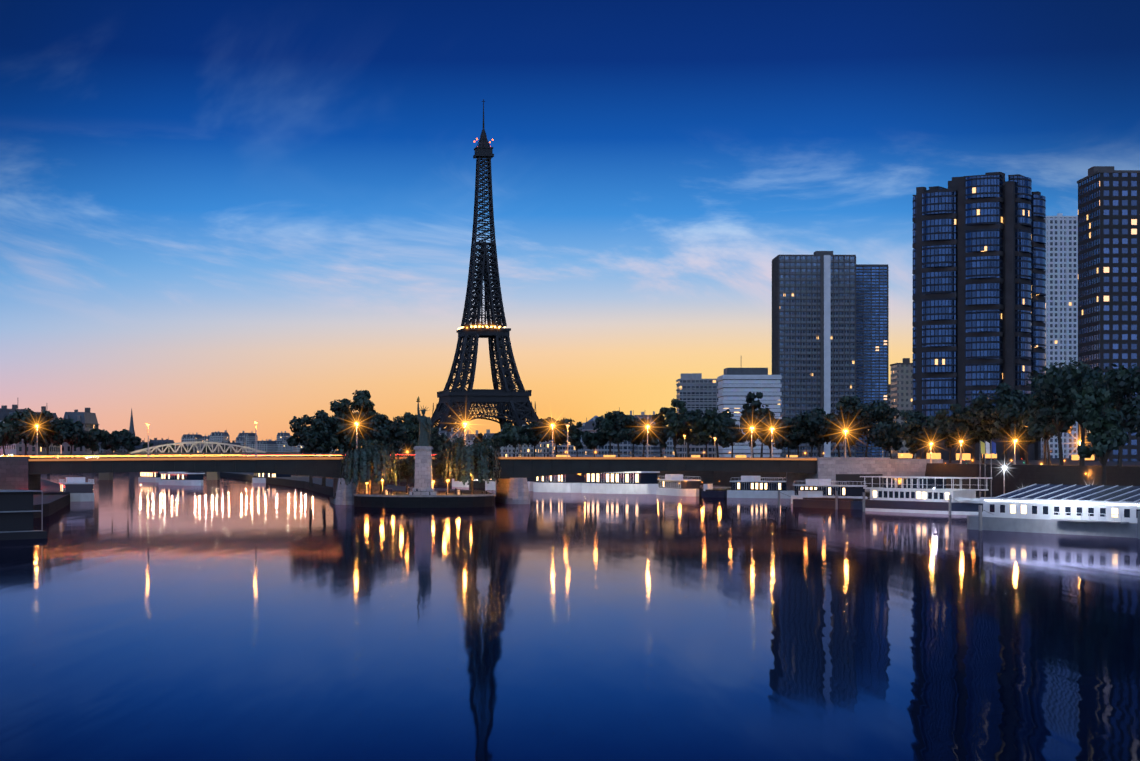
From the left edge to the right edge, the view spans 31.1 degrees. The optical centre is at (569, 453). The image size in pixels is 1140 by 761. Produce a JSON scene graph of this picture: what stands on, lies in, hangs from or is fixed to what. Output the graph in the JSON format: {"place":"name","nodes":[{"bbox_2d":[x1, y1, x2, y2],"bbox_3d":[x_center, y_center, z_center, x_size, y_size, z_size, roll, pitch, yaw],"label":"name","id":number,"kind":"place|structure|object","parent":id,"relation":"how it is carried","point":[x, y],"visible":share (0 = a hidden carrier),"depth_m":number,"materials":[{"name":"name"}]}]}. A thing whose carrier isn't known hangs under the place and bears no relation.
{"place":"outdoors","nodes":[
{"label":"outdoors","id":0,"kind":"place"},
{"bbox_2d":[33,479,69,518],"bbox_3d":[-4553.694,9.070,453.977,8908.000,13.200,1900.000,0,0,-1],"label":"boat","id":1,"kind":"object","parent":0,"point":[55,499],"depth_m":471.20,"materials":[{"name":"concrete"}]},
{"bbox_2d":[0,421,15,455],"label":"white building","id":2,"kind":"structure","parent":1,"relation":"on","point":[10,450],"depth_m":773.94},
{"bbox_2d":[0,408,231,458],"bbox_3d":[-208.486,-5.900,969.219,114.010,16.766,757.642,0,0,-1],"label":"bank trees","id":3,"kind":"object","parent":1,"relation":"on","point":[57,432],"visible":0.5,"depth_m":652.44,"materials":[{"name":"green plant"}]},
{"bbox_2d":[416,396,431,445],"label":"statue of liberty","id":4,"kind":"object","parent":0,"point":[424,438],"visible":1,"depth_m":489.27,"materials":[{"name":"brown metal"}]},
{"bbox_2d":[0,472,1139,760],"bbox_3d":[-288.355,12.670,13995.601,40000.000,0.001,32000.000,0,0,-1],"label":"river","id":5,"kind":"structure","parent":0,"point":[226,620],"depth_m":145.12,"materials":[{"name":"blue liquid"}]},
{"bbox_2d":[0,490,46,539],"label":"houseboat","id":6,"kind":"object","parent":5,"relation":"on","point":[16,514],"visible":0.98,"depth_m":304.02,"materials":[{"name":"black metal"}]},
{"bbox_2d":[59,477,94,501],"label":"boat","id":7,"kind":"object","parent":5,"relation":"on","point":[79,489],"visible":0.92,"depth_m":544.32,"materials":[{"name":"white metal"}]},
{"bbox_2d":[61,457,209,458],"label":"light strip","id":8,"kind":"object","parent":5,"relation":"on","point":[153,457],"depth_m":1436.84,"materials":[{"name":"concrete"}]},
{"bbox_2d":[138,472,167,481],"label":"boat","id":9,"kind":"object","parent":5,"relation":"on","point":[150,477],"visible":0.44,"depth_m":909.82,"materials":[{"name":"white metal"}]},
{"bbox_2d":[159,472,204,485],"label":"boat","id":10,"kind":"object","parent":5,"relation":"on","point":[182,478],"visible":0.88,"depth_m":816.30,"materials":[{"name":"white metal"}]},
{"bbox_2d":[61,442,334,479],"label":"arch bridge","id":11,"kind":"structure","parent":5,"relation":"on","point":[210,476],"depth_m":990.72,"materials":[{"name":"grey paint"}]},
{"bbox_2d":[252,473,290,482],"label":"boat","id":12,"kind":"object","parent":5,"relation":"on","point":[259,478],"visible":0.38,"depth_m":885.71,"materials":[{"name":"white metal"}]},
{"bbox_2d":[452,479,484,487],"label":"cruise boat","id":13,"kind":"object","parent":5,"relation":"on","point":[457,484],"depth_m":777.29,"materials":[{"name":"white metal"}]},
{"bbox_2d":[485,477,533,490],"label":"cruise boat","id":14,"kind":"object","parent":5,"relation":"on","point":[491,485],"visible":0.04,"depth_m":705.11,"materials":[{"name":"white metal"}]},
{"bbox_2d":[533,474,583,492],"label":"cruise boat","id":15,"kind":"object","parent":5,"relation":"on","point":[569,483],"visible":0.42,"depth_m":668.77,"materials":[{"name":"white metal"}]},
{"bbox_2d":[581,471,659,493],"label":"cruise boat","id":16,"kind":"object","parent":5,"relation":"on","point":[639,482],"visible":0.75,"depth_m":646.57,"materials":[{"name":"white metal"}]},
{"bbox_2d":[656,474,700,496],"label":"houseboat","id":17,"kind":"object","parent":5,"relation":"on","point":[674,485],"visible":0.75,"depth_m":615.08,"materials":[{"name":"white metal"}]},
{"bbox_2d":[701,483,730,497],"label":"boat","id":18,"kind":"object","parent":5,"relation":"on","point":[709,491],"visible":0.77,"depth_m":593.25,"materials":[{"name":"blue metal"}]},
{"bbox_2d":[727,476,794,498],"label":"houseboat","id":19,"kind":"object","parent":5,"relation":"in","point":[750,487],"visible":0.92,"depth_m":583.76,"materials":[{"name":"white metal"}]},
{"bbox_2d":[793,490,862,509],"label":"boat","id":20,"kind":"object","parent":5,"relation":"on","point":[812,499],"visible":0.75,"depth_m":477.72,"materials":[{"name":"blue metal"}]},
{"bbox_2d":[791,479,867,503],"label":"houseboat","id":21,"kind":"object","parent":5,"relation":"in","point":[846,490],"visible":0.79,"depth_m":505.39,"materials":[{"name":"white metal"}]},
{"bbox_2d":[860,476,991,514],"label":"riverboat","id":22,"kind":"object","parent":5,"relation":"on","point":[915,494],"visible":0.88,"depth_m":436.85,"materials":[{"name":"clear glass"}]},
{"bbox_2d":[967,484,1139,537],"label":"riverboat","id":23,"kind":"object","parent":5,"relation":"on","point":[1098,510],"visible":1,"depth_m":324.19,"materials":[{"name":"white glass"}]},
{"bbox_2d":[0,0,1139,453],"label":"sky","id":24,"kind":"structure","parent":0,"point":[216,215],"materials":[{"name":"blue"}]},
{"bbox_2d":[390,458,1139,498],"bbox_3d":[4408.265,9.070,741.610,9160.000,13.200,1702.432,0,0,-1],"label":"quay wall","id":25,"kind":"structure","parent":0,"point":[1012,476],"depth_m":472.83,"materials":[{"name":"concrete"}]},
{"bbox_2d":[0,456,942,504],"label":"pont de grenelle piers","id":26,"kind":"structure","parent":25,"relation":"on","point":[14,473],"depth_m":529.04,"materials":[{"name":"grey stone"}]},
{"bbox_2d":[28,453,816,478],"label":"bridge","id":27,"kind":"structure","parent":26,"relation":"on","point":[519,467],"depth_m":516.51,"materials":[{"name":"stone"}]},
{"bbox_2d":[30,455,340,456],"bbox_3d":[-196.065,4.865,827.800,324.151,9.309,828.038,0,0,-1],"label":"car light trails","id":28,"kind":"object","parent":27,"relation":"on","point":[185,455],"visible":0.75,"depth_m":506.74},
{"bbox_2d":[398,424,548,456],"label":"buildings","id":29,"kind":"structure","parent":25,"relation":"on","point":[542,447],"depth_m":1398.17,"materials":[{"name":"stone"}]},
{"bbox_2d":[459,415,616,456],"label":"trees","id":30,"kind":"object","parent":25,"relation":"on","point":[534,431],"visible":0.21,"depth_m":816.66,"materials":[{"name":"green plant"}]},
{"bbox_2d":[35,422,1080,493],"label":"street lamps","id":31,"kind":"object","parent":25,"relation":"on","point":[751,428],"visible":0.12,"depth_m":519.65,"materials":[{"name":"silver metal"}]},
{"bbox_2d":[549,407,676,456],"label":"blocks","id":32,"kind":"structure","parent":25,"relation":"on","point":[625,446],"depth_m":1333.94,"materials":[{"name":"concrete"}]},
{"bbox_2d":[676,373,717,457],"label":"grey office","id":33,"kind":"structure","parent":25,"relation":"on","point":[695,391],"depth_m":1060.18,"materials":[{"name":"concrete"}]},
{"bbox_2d":[592,391,866,457],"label":"bank trees","id":34,"kind":"object","parent":25,"relation":"on","point":[819,429],"visible":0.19,"depth_m":706.17,"materials":[{"name":"green plant"}]},
{"bbox_2d":[717,375,781,457],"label":"office building","id":35,"kind":"structure","parent":25,"relation":"on","point":[733,391],"depth_m":900.24,"materials":[{"name":"metal"}]},
{"bbox_2d":[724,368,767,374],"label":"rooftop structure","id":36,"kind":"object","parent":35,"relation":"on","point":[745,371],"visible":0.82,"depth_m":904.00,"materials":[{"name":"grey concrete"}]},
{"bbox_2d":[772,251,855,457],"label":"tower slab","id":37,"kind":"structure","parent":25,"relation":"on","point":[796,322],"depth_m":1001.20,"materials":[{"name":"concrete"}]},
{"bbox_2d":[556,453,1093,459],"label":"lit shop fronts","id":38,"kind":"object","parent":25,"relation":"on","point":[965,456],"visible":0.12,"depth_m":597.03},
{"bbox_2d":[820,255,830,456],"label":"facade strip","id":39,"kind":"object","parent":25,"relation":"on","point":[827,339],"visible":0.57,"depth_m":1000.46,"materials":[{"name":"concrete"}]},
{"bbox_2d":[856,264,888,456],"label":"tower slab","id":40,"kind":"structure","parent":25,"relation":"on","point":[872,332],"depth_m":1005.79,"materials":[{"name":"glass"}]},
{"bbox_2d":[889,384,890,456],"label":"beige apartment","id":41,"kind":"structure","parent":25,"relation":"on","point":[889,403],"depth_m":1152.57,"materials":[{"name":"brown concrete"}]},
{"bbox_2d":[890,358,915,457],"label":"high-rise building","id":42,"kind":"structure","parent":25,"relation":"on","point":[901,387],"depth_m":1102.59,"materials":[{"name":"brown concrete"}]},
{"bbox_2d":[778,440,1139,538],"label":"mooring posts","id":43,"kind":"object","parent":25,"relation":"on","point":[993,447],"visible":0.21,"depth_m":434.45,"materials":[{"name":"silver metal"}]},
{"bbox_2d":[912,172,1045,459],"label":"high-rise building","id":44,"kind":"structure","parent":25,"relation":"on","point":[979,283],"depth_m":777.76,"materials":[{"name":"glass"}]},
{"bbox_2d":[839,358,1139,485],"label":"bank trees","id":45,"kind":"object","parent":25,"relation":"on","point":[1065,398],"visible":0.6,"depth_m":439.36,"materials":[{"name":"green plant"}]},
{"bbox_2d":[1041,213,1077,457],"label":"white tower","id":46,"kind":"structure","parent":0,"point":[1061,274],"depth_m":1124.41,"materials":[{"name":"white concrete"}]},
{"bbox_2d":[1077,166,1139,460],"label":"dark tower","id":47,"kind":"structure","parent":0,"point":[1108,266],"depth_m":662.48,"materials":[{"name":"concrete"}]},
{"bbox_3d":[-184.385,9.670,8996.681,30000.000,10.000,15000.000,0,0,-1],"label":"ground","id":48,"kind":"structure","parent":0,"visible":0},
{"bbox_2d":[0,405,241,458],"bbox_3d":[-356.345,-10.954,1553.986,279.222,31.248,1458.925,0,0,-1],"label":"buildings","id":49,"kind":"structure","parent":48,"relation":"on","point":[87,419],"depth_m":921.38,"materials":[{"name":"stone"}]},
{"bbox_2d":[129,409,134,434],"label":"church spire","id":50,"kind":"structure","parent":48,"relation":"on","point":[131,429],"depth_m":2078.26,"materials":[{"name":"stone"}]},
{"bbox_2d":[181,430,335,456],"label":"buildings","id":51,"kind":"structure","parent":48,"relation":"on","point":[280,444],"depth_m":2949.51,"materials":[{"name":"stone"}]},
{"bbox_2d":[430,99,538,431],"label":"lattice tower","id":52,"kind":"structure","parent":48,"relation":"on","point":[516,403],"depth_m":1896.91,"materials":[{"name":"black metal"}]},
{"label":"ground","id":53,"kind":"structure","parent":0,"visible":0},
{"bbox_2d":[199,469,495,507],"bbox_3d":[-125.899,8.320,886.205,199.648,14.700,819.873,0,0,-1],"label":"ile aux cygnes","id":54,"kind":"object","parent":53,"relation":"on","point":[402,498],"visible":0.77,"depth_m":489.52,"materials":[{"name":"stone"}]},
{"bbox_2d":[286,390,457,486],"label":"island trees","id":55,"kind":"object","parent":54,"relation":"on","point":[323,432],"visible":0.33,"depth_m":606.19,"materials":[{"name":"green plant"}]},
{"bbox_2d":[340,435,501,493],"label":"willow trees","id":56,"kind":"object","parent":54,"relation":"on","point":[461,463],"visible":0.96,"depth_m":488.91,"materials":[{"name":"green plant"}]},
{"bbox_2d":[409,446,436,494],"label":"statue pedestal","id":57,"kind":"object","parent":54,"relation":"on","point":[423,469],"visible":0.85,"depth_m":487.95,"materials":[{"name":"stone"}]}
]}

